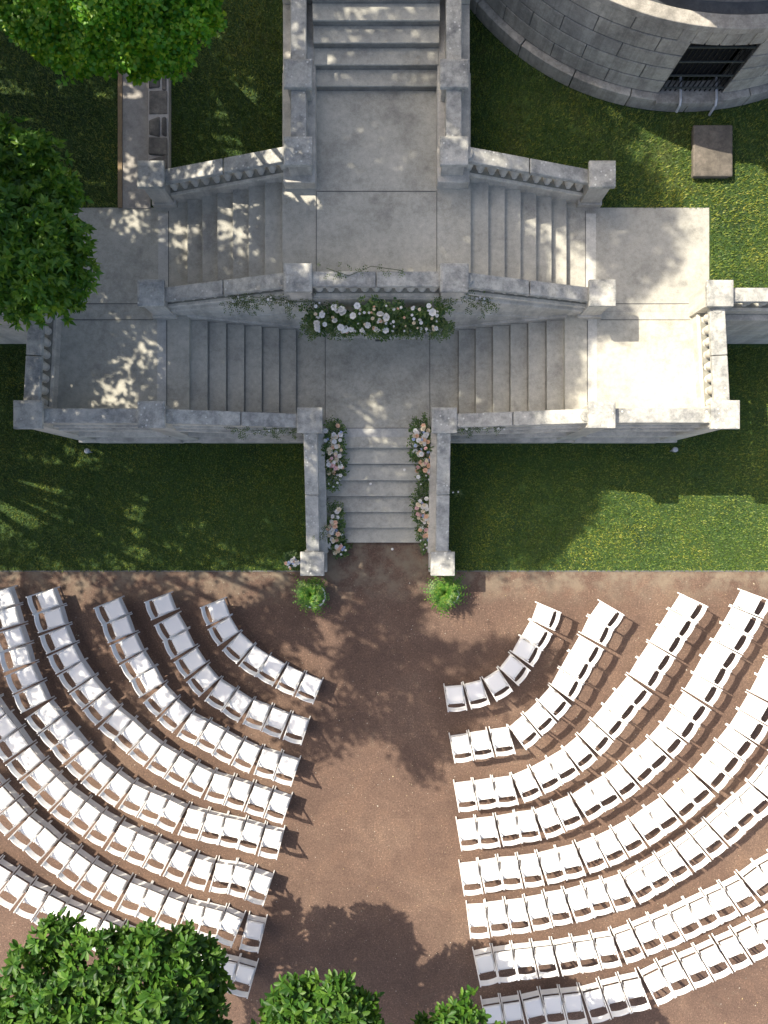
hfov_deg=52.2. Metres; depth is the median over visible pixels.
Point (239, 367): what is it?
stone stair
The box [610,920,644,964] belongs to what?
folding chair
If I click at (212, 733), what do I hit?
folding chair
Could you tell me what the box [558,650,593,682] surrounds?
folding chair
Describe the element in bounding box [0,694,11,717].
folding chair
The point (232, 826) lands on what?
folding chair
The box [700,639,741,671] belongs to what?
folding chair
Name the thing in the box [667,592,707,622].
folding chair
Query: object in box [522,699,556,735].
folding chair
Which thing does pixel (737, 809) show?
folding chair
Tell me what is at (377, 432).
paving strip
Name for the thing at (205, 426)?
parapet wall
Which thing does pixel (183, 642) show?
folding chair
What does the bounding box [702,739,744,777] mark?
folding chair
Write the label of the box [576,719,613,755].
folding chair
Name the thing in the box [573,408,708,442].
parapet wall
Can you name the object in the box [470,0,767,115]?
round tower
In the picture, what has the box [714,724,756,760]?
folding chair
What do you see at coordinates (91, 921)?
folding chair
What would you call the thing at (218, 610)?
folding chair
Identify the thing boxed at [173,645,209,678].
folding chair
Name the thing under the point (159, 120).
rubble wall
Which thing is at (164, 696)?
folding chair
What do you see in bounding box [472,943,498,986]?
folding chair
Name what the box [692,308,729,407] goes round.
balustrade
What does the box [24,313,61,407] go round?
balustrade
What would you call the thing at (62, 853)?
folding chair
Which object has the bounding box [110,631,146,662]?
folding chair
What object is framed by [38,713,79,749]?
folding chair
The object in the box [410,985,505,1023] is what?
magnolia shrub
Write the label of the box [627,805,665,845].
folding chair
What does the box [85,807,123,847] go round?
folding chair
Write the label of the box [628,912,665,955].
folding chair
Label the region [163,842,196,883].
folding chair
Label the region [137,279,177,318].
newel post
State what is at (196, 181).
balustrade
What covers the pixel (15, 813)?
folding chair
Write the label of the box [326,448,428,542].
stone stair
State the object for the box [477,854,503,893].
folding chair
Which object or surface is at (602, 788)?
folding chair
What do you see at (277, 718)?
folding chair
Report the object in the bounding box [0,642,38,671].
folding chair
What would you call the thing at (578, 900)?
folding chair
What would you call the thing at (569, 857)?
folding chair
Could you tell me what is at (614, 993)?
folding chair
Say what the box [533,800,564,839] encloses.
folding chair
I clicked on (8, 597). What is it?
folding chair
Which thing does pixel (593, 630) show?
folding chair
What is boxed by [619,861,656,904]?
folding chair
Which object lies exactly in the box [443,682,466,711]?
folding chair
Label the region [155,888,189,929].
folding chair
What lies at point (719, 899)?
folding chair
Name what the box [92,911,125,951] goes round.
folding chair
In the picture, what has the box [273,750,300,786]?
folding chair
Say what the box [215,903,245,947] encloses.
folding chair
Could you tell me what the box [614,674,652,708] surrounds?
folding chair
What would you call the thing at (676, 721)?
folding chair
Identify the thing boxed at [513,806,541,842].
folding chair
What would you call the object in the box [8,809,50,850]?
folding chair
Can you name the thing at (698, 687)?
folding chair
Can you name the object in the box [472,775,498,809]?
folding chair
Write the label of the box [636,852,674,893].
folding chair
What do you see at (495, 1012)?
folding chair
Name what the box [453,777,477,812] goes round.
folding chair
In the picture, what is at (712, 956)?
folding chair
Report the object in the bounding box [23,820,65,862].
folding chair
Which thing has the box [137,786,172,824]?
folding chair
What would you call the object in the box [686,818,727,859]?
folding chair
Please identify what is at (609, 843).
folding chair
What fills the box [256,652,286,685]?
folding chair
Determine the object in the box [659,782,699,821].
folding chair
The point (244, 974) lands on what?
folding chair
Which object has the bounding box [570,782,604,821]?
folding chair
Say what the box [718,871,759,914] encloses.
folding chair
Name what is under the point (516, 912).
folding chair
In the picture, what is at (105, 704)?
folding chair
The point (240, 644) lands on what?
folding chair
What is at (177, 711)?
folding chair
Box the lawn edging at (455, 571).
[0,570,767,571]
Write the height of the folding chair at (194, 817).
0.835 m
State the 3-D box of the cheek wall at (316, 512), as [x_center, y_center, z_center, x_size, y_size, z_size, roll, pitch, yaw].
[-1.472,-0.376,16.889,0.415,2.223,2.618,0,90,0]
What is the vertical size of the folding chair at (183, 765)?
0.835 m
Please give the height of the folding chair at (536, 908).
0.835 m
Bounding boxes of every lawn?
[0,0,767,287]
[0,344,767,569]
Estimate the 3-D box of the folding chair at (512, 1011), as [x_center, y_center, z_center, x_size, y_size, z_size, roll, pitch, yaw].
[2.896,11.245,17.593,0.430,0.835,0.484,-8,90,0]
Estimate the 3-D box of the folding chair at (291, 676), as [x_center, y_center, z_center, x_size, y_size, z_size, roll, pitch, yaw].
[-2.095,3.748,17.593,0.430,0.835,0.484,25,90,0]
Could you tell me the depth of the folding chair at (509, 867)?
17.52 m
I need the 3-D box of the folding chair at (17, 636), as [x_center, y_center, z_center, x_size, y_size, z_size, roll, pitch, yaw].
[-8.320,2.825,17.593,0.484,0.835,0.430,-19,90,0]
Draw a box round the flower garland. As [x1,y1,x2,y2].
[297,294,455,342]
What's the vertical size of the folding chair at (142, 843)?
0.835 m
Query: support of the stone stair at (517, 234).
on the lawn at (186, 115)
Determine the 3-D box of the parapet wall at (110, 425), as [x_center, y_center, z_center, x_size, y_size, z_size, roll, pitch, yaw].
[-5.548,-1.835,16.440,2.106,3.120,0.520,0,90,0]
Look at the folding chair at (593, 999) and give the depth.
17.52 m
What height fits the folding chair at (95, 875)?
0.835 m
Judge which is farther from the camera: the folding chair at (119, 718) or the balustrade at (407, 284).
the folding chair at (119, 718)
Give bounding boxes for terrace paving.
[57,203,708,409]
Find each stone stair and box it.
[187,183,281,284]
[191,320,296,413]
[312,0,439,90]
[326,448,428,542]
[458,320,562,413]
[471,183,566,284]
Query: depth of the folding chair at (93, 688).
17.52 m
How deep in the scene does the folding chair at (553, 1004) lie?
17.52 m
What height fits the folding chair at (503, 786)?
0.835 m
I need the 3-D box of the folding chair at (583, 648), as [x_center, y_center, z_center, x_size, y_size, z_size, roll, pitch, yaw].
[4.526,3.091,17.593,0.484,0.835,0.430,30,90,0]
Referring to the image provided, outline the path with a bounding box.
[123,73,150,208]
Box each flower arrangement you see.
[321,415,349,492]
[325,498,352,559]
[406,412,433,492]
[408,487,430,555]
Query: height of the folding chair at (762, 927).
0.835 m
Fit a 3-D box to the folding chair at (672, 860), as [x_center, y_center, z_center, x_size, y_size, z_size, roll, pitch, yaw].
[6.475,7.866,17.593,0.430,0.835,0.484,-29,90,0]
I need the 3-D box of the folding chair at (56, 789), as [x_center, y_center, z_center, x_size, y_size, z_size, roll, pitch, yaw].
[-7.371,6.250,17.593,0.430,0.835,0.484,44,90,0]
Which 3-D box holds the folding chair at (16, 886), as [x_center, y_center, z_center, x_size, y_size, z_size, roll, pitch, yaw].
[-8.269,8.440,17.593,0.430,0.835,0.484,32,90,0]
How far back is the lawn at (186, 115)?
15.76 m
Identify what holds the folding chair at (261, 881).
on the ground at (394, 881)
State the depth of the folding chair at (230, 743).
17.52 m
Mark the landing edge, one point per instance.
(376, 446)
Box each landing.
[282,73,470,272]
[297,329,457,444]
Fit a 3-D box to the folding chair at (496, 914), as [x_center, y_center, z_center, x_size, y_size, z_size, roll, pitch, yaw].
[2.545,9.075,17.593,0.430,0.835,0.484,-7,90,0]
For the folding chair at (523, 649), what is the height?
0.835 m
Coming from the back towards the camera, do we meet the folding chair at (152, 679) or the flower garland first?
the folding chair at (152, 679)
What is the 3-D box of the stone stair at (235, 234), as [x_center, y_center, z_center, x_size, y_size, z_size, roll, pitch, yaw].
[-2.904,-5.180,15.290,2.047,0.980,2.200,0,90,0]
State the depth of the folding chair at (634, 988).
17.52 m
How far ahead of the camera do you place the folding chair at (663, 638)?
17.52 m
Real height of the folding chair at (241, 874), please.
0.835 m
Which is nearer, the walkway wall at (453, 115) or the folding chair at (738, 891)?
the walkway wall at (453, 115)
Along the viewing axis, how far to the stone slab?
15.57 m
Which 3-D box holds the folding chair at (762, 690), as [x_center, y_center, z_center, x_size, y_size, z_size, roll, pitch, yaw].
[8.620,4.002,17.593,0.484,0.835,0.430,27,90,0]
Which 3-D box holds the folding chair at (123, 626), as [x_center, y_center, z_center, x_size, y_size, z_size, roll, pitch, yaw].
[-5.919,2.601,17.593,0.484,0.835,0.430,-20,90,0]
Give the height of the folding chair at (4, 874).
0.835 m
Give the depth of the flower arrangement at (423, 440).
16.64 m
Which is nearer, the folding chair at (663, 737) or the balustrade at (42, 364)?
the balustrade at (42, 364)
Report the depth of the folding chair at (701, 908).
17.52 m
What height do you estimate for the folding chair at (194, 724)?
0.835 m
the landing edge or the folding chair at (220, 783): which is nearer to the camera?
the landing edge
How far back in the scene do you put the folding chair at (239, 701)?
17.52 m
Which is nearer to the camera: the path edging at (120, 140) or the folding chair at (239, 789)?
the path edging at (120, 140)
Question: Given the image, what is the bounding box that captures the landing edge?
[343,445,422,447]
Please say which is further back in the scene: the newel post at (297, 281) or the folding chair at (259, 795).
the folding chair at (259, 795)
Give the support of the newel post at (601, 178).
on the lawn at (186, 115)
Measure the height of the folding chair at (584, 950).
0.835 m
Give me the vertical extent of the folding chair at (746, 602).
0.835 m
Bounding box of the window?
[654,43,756,115]
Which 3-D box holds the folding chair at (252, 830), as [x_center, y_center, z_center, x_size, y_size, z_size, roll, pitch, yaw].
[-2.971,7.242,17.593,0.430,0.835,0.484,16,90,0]
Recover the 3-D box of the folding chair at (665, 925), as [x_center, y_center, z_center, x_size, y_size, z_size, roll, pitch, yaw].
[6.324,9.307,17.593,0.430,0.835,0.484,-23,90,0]
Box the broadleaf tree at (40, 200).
[0,111,103,331]
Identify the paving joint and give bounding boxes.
[74,191,689,420]
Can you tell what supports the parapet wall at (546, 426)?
on the lawn at (96, 488)
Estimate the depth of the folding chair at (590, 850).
17.52 m
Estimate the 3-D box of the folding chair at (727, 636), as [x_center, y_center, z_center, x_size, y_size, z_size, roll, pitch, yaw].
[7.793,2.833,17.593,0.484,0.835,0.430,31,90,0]
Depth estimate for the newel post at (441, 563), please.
16.90 m
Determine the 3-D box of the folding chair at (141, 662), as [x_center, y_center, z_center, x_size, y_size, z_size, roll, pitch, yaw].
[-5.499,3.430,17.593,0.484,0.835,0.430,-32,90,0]
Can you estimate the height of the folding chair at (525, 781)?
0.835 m
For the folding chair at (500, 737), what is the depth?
17.52 m
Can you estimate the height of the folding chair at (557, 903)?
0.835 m
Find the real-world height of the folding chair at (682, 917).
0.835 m
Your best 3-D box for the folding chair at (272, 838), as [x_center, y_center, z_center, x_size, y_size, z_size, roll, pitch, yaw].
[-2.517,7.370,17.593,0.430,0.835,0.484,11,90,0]
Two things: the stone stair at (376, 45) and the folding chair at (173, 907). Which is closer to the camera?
the stone stair at (376, 45)
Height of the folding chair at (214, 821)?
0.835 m
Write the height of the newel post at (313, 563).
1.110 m
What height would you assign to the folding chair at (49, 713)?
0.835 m
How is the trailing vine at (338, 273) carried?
on the balustrade at (407, 284)
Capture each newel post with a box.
[13,400,96,442]
[137,161,177,207]
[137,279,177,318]
[138,401,199,442]
[284,59,311,101]
[284,137,311,175]
[284,263,315,305]
[297,407,322,433]
[300,550,326,575]
[428,550,454,575]
[431,407,456,433]
[438,263,468,305]
[440,59,468,101]
[440,137,467,175]
[556,401,615,442]
[576,161,615,207]
[576,279,615,318]
[659,400,739,442]
[689,280,732,316]
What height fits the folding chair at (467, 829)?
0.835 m
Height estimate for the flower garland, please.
1.175 m
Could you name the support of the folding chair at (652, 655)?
on the ground at (394, 881)
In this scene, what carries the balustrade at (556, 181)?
on the lawn at (186, 115)
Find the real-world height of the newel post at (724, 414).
3.280 m
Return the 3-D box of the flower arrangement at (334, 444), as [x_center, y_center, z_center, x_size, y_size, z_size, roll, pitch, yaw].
[-1.068,-1.231,16.814,0.676,0.945,1.646,0,90,0]
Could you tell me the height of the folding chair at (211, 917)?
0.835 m
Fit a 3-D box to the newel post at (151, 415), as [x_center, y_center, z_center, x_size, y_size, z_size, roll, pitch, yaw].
[-4.385,-1.835,16.370,0.510,3.280,0.510,0,90,0]
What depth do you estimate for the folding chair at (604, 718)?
17.52 m
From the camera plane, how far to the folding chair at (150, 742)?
17.52 m
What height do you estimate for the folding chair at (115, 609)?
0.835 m
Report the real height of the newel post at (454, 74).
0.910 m
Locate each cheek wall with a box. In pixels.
[303,432,328,552]
[427,433,450,552]
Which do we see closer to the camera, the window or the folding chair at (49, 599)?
the window
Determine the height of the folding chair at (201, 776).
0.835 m
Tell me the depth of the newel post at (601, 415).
14.73 m
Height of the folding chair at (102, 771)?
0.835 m
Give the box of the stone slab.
[691,125,731,178]
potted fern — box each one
[291,574,330,617]
[420,568,470,617]
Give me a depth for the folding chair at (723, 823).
17.52 m
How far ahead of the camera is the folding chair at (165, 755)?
17.52 m
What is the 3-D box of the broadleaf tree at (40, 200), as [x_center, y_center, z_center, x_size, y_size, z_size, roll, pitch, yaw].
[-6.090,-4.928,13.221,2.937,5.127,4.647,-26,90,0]
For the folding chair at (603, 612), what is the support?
on the ground at (394, 881)
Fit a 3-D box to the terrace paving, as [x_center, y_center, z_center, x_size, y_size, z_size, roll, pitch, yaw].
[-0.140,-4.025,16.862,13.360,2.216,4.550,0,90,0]
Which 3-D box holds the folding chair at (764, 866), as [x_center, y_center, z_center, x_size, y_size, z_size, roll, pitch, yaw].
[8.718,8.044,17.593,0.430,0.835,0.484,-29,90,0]
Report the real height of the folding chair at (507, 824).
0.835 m
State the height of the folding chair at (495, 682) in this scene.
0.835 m
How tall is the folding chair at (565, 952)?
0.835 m
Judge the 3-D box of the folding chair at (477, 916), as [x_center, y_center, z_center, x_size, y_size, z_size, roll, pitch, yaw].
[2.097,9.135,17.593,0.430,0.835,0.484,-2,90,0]
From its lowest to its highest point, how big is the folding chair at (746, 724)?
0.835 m
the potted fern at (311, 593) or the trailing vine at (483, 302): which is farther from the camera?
the potted fern at (311, 593)
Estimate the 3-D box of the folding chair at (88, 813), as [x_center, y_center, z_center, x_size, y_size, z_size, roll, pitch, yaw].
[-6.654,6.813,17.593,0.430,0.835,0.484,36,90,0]
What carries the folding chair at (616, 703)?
on the ground at (394, 881)
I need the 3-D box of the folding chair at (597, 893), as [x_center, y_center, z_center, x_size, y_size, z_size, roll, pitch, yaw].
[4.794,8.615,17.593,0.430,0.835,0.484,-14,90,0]
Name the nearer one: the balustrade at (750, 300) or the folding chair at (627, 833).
the balustrade at (750, 300)
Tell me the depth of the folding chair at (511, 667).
17.52 m
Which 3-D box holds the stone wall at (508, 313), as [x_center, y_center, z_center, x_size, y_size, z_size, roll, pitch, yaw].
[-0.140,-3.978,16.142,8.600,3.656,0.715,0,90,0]
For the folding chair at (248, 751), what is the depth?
17.52 m
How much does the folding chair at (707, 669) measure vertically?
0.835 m
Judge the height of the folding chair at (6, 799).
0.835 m
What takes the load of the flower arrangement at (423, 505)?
on the stone stair at (378, 510)
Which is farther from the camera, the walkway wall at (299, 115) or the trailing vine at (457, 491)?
the trailing vine at (457, 491)
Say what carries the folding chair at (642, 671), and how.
on the ground at (394, 881)
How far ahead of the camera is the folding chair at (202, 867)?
17.52 m
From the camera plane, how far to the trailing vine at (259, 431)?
15.78 m
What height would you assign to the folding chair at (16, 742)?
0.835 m
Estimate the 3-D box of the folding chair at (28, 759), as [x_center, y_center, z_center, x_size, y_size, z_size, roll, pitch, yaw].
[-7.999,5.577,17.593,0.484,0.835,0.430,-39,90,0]
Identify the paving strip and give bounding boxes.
[157,214,596,436]
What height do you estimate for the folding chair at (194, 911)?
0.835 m
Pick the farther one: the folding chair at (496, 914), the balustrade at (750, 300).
the folding chair at (496, 914)
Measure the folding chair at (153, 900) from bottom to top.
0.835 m
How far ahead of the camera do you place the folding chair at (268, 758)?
17.52 m
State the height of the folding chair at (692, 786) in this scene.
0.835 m
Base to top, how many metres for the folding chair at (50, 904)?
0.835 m
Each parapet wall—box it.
[44,408,182,442]
[166,409,303,442]
[451,409,586,442]
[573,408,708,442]
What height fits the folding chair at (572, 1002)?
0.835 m
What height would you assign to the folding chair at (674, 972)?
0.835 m
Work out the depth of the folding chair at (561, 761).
17.52 m
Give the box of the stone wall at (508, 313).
[170,288,582,338]
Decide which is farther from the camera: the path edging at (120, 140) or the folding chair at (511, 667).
the folding chair at (511, 667)
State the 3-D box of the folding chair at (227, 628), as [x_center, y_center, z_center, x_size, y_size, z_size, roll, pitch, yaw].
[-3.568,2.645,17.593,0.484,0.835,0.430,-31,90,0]
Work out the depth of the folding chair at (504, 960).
17.52 m
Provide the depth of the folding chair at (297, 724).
17.52 m
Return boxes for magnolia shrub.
[0,906,236,1023]
[251,967,384,1023]
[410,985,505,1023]
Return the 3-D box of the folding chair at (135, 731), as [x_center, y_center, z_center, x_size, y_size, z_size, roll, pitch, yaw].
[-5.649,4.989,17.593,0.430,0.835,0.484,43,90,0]
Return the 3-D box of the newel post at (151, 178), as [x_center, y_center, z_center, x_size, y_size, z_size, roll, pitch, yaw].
[-4.385,-6.355,15.235,0.500,1.070,0.500,0,90,0]
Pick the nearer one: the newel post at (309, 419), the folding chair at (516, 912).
the newel post at (309, 419)
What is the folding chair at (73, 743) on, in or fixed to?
on the ground at (394, 881)
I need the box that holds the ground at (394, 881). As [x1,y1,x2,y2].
[0,543,767,1023]
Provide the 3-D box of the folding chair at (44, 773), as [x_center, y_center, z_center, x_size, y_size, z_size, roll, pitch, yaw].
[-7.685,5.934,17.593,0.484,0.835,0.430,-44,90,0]
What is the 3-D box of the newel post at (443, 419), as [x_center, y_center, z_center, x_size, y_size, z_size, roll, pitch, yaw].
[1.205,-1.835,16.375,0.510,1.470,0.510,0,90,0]
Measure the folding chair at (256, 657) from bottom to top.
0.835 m
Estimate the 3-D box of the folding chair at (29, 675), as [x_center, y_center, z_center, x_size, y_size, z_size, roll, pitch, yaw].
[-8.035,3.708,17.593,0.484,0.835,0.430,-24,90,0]
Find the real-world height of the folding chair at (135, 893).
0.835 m
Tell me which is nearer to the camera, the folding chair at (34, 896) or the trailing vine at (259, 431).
the trailing vine at (259, 431)
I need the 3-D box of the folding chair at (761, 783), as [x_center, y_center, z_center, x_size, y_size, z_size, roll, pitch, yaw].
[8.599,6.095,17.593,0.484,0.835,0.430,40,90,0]
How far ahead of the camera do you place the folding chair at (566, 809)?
17.52 m
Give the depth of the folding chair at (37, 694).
17.52 m
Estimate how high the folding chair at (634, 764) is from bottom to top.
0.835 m
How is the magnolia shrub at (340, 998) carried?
on the ground at (394, 881)
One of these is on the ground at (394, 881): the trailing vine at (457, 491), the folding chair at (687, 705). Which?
the folding chair at (687, 705)
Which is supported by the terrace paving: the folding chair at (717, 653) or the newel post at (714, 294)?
the newel post at (714, 294)
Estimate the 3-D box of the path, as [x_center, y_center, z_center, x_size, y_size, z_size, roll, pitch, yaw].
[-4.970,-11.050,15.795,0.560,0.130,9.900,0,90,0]
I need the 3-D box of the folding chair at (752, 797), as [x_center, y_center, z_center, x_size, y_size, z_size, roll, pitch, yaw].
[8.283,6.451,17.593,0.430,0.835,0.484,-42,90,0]
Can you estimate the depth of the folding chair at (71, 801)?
17.52 m
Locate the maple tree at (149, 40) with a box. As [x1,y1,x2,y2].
[0,0,227,85]
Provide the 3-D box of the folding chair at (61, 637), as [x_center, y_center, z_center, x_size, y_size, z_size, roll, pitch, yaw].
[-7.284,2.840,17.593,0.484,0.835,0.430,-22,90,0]
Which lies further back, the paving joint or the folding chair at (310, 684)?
the folding chair at (310, 684)
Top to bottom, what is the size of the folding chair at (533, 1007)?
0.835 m
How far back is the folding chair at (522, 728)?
17.52 m
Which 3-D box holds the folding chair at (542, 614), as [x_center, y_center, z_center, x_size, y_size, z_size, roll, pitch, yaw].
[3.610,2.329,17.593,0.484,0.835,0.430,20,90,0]
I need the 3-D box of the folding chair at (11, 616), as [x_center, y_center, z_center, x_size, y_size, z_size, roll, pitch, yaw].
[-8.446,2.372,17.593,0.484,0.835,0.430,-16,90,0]
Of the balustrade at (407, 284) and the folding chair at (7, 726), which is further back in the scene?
the folding chair at (7, 726)
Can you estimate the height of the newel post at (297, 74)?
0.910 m
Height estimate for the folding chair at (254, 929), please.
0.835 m
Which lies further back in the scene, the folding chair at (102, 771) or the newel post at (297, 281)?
the folding chair at (102, 771)
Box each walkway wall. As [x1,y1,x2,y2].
[282,0,316,188]
[436,0,469,188]
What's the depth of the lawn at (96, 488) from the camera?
17.99 m
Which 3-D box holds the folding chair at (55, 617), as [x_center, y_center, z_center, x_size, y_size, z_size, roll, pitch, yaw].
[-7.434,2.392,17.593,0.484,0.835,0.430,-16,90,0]
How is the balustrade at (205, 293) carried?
on the stone wall at (508, 313)
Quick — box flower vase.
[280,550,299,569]
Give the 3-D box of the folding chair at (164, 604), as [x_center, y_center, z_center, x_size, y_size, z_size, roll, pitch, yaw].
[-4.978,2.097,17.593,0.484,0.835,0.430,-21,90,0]
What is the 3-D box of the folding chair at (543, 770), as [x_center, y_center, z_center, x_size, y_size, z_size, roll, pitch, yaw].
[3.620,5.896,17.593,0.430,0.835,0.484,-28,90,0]
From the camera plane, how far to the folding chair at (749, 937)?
17.52 m
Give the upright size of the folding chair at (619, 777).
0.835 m
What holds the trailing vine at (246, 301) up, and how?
attached to the stone wall at (508, 313)
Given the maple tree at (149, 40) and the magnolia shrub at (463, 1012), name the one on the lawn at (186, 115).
the maple tree at (149, 40)
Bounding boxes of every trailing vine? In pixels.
[219,292,326,318]
[224,426,303,439]
[312,524,329,540]
[319,262,404,279]
[434,290,499,319]
[450,489,463,497]
[457,427,505,437]
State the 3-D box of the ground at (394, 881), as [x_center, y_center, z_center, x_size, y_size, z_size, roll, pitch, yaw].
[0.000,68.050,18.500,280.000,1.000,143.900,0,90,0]
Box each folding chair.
[0,585,22,609]
[0,604,27,629]
[0,623,33,652]
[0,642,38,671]
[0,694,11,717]
[0,709,25,740]
[0,725,35,762]
[0,774,9,785]
[0,780,22,812]
[0,795,35,835]
[0,855,19,888]
[0,866,36,909]
[4,661,46,693]
[5,741,48,779]
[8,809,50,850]
[13,680,54,712]
[13,877,54,920]
[20,757,62,795]
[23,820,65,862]
[25,697,67,733]
[26,586,66,614]
[31,887,71,924]
[33,605,71,632]
[34,771,76,810]
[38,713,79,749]
[39,623,79,653]
[41,834,81,875]
[47,641,87,673]
[51,726,91,763]
[51,784,91,823]
[57,658,97,691]
[57,845,97,888]
[57,895,89,926]
[65,742,105,779]
[67,795,106,836]
[69,673,109,708]
[75,856,114,898]
[79,903,107,930]
[81,756,120,794]
[83,689,122,724]
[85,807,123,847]
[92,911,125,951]
[93,596,131,625]
[96,865,132,907]
[98,704,136,740]
[99,767,137,806]
[102,613,138,642]
[105,818,142,858]
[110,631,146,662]
[113,716,150,753]
[117,874,152,916]
[118,778,154,816]
[120,648,157,681]
[123,826,159,866]
[128,728,165,765]
[130,664,166,697]
[135,881,169,921]
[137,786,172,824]
[143,681,180,716]
[143,834,177,875]
[144,591,179,619]
[146,740,181,777]
[154,611,189,641]
[155,793,189,832]
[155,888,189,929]
[157,696,193,732]
[163,628,197,658]
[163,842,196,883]
[164,750,198,787]
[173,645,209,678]
[176,709,210,744]
[178,802,209,839]
[180,894,208,930]
[183,760,216,797]
[185,850,216,890]
[186,662,221,696]
[195,718,228,753]
[197,898,226,938]
[198,807,228,844]
[200,597,232,625]
[204,768,234,804]
[205,676,237,710]
[208,614,241,645]
[209,855,237,893]
[212,727,244,764]
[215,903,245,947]
[217,811,246,848]
[220,953,240,993]
[222,630,255,663]
[222,686,254,722]
[224,774,254,810]
[225,857,255,898]
[230,953,258,998]
[231,736,262,773]
[237,815,265,854]
[239,643,268,676]
[239,911,267,952]
[243,696,272,730]
[244,780,273,817]
[245,864,274,905]
[253,744,281,779]
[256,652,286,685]
[258,821,284,859]
[262,704,291,738]
[264,786,292,824]
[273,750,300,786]
[276,662,304,695]
[283,711,310,744]
[295,670,323,703]
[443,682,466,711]
[449,730,473,762]
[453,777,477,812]
[455,814,480,850]
[458,857,482,895]
[462,677,489,708]
[466,899,489,938]
[468,727,493,759]
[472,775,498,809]
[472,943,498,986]
[475,813,500,848]
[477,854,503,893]
[480,993,503,1023]
[481,667,512,700]
[484,896,510,936]
[489,724,515,756]
[491,940,518,983]
[492,772,518,807]
[495,809,522,846]
[497,652,530,685]
[497,852,522,889]
[499,991,524,1023]
[504,894,530,934]
[507,713,540,749]
[509,634,541,666]
[511,765,542,802]
[511,938,537,980]
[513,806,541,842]
[517,850,544,887]
[519,619,552,650]
[519,986,547,1023]
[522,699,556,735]
[523,890,552,931]
[529,601,561,630]
[529,756,561,793]
[531,936,558,978]
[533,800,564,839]
[536,684,570,720]
[536,845,566,884]
[539,984,566,1023]
[543,886,572,926]
[545,746,579,783]
[549,667,583,700]
[551,792,583,831]
[551,933,581,976]
[555,840,585,879]
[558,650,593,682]
[558,982,587,1023]
[561,733,597,771]
[563,881,594,922]
[568,634,603,666]
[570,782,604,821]
[570,931,601,973]
[574,833,607,873]
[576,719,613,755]
[578,615,613,645]
[579,978,611,1023]
[581,875,613,916]
[586,772,621,811]
[587,599,624,630]
[590,703,626,739]
[590,927,621,968]
[592,826,627,866]
[598,972,631,1017]
[601,688,639,723]
[601,870,635,912]
[602,761,639,800]
[610,816,646,856]
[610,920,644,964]
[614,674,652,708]
[617,968,650,1012]
[618,748,656,786]
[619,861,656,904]
[626,656,664,689]
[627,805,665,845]
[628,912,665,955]
[633,736,671,773]
[636,641,675,673]
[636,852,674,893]
[637,959,675,1006]
[643,794,682,834]
[646,624,685,655]
[646,721,686,757]
[647,905,684,949]
[653,842,692,883]
[656,951,693,997]
[657,608,696,639]
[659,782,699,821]
[660,706,699,741]
[665,896,703,940]
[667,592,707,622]
[670,690,710,725]
[670,829,710,872]
[674,769,714,808]
[674,943,713,988]
[681,672,722,706]
[682,888,722,931]
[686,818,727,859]
[689,754,730,792]
[691,655,731,687]
[692,935,732,980]
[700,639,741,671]
[700,880,740,923]
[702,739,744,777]
[703,805,744,845]
[710,622,752,654]
[711,926,752,971]
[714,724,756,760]
[717,792,759,832]
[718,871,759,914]
[719,606,762,636]
[726,708,767,744]
[729,589,767,618]
[729,917,767,962]
[731,780,767,819]
[736,691,767,724]
[736,859,767,902]
[745,764,767,795]
[747,674,767,700]
[747,909,767,946]
[751,849,767,879]
[754,657,767,678]
[757,749,767,771]
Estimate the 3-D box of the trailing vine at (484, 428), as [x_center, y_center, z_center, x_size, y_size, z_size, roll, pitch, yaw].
[1.921,-1.653,16.072,1.021,0.950,0.234,5,90,0]
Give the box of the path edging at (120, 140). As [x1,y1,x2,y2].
[118,58,122,207]
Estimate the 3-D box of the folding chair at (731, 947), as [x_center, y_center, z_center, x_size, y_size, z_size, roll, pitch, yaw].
[7.803,9.803,17.593,0.430,0.835,0.484,-23,90,0]
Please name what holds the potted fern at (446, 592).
on the ground at (394, 881)
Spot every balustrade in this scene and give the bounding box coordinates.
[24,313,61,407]
[165,147,287,202]
[165,273,288,307]
[312,272,439,296]
[463,273,587,307]
[465,147,587,202]
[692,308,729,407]
[725,288,767,313]
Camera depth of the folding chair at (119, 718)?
17.52 m
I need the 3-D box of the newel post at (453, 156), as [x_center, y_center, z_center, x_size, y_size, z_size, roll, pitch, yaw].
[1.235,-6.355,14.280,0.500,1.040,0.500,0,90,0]
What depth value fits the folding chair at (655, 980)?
17.52 m
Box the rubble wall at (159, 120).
[148,76,170,168]
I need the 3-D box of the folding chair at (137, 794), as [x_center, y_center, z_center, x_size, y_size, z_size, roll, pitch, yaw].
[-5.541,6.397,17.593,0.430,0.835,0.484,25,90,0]
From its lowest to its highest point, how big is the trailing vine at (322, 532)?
0.412 m
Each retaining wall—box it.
[0,314,26,343]
[725,314,767,343]
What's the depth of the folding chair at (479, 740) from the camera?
17.52 m
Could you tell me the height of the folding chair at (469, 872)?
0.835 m
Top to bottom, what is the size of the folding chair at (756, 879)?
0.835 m
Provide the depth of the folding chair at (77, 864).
17.52 m
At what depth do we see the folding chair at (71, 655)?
17.52 m
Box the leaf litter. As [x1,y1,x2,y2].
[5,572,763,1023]

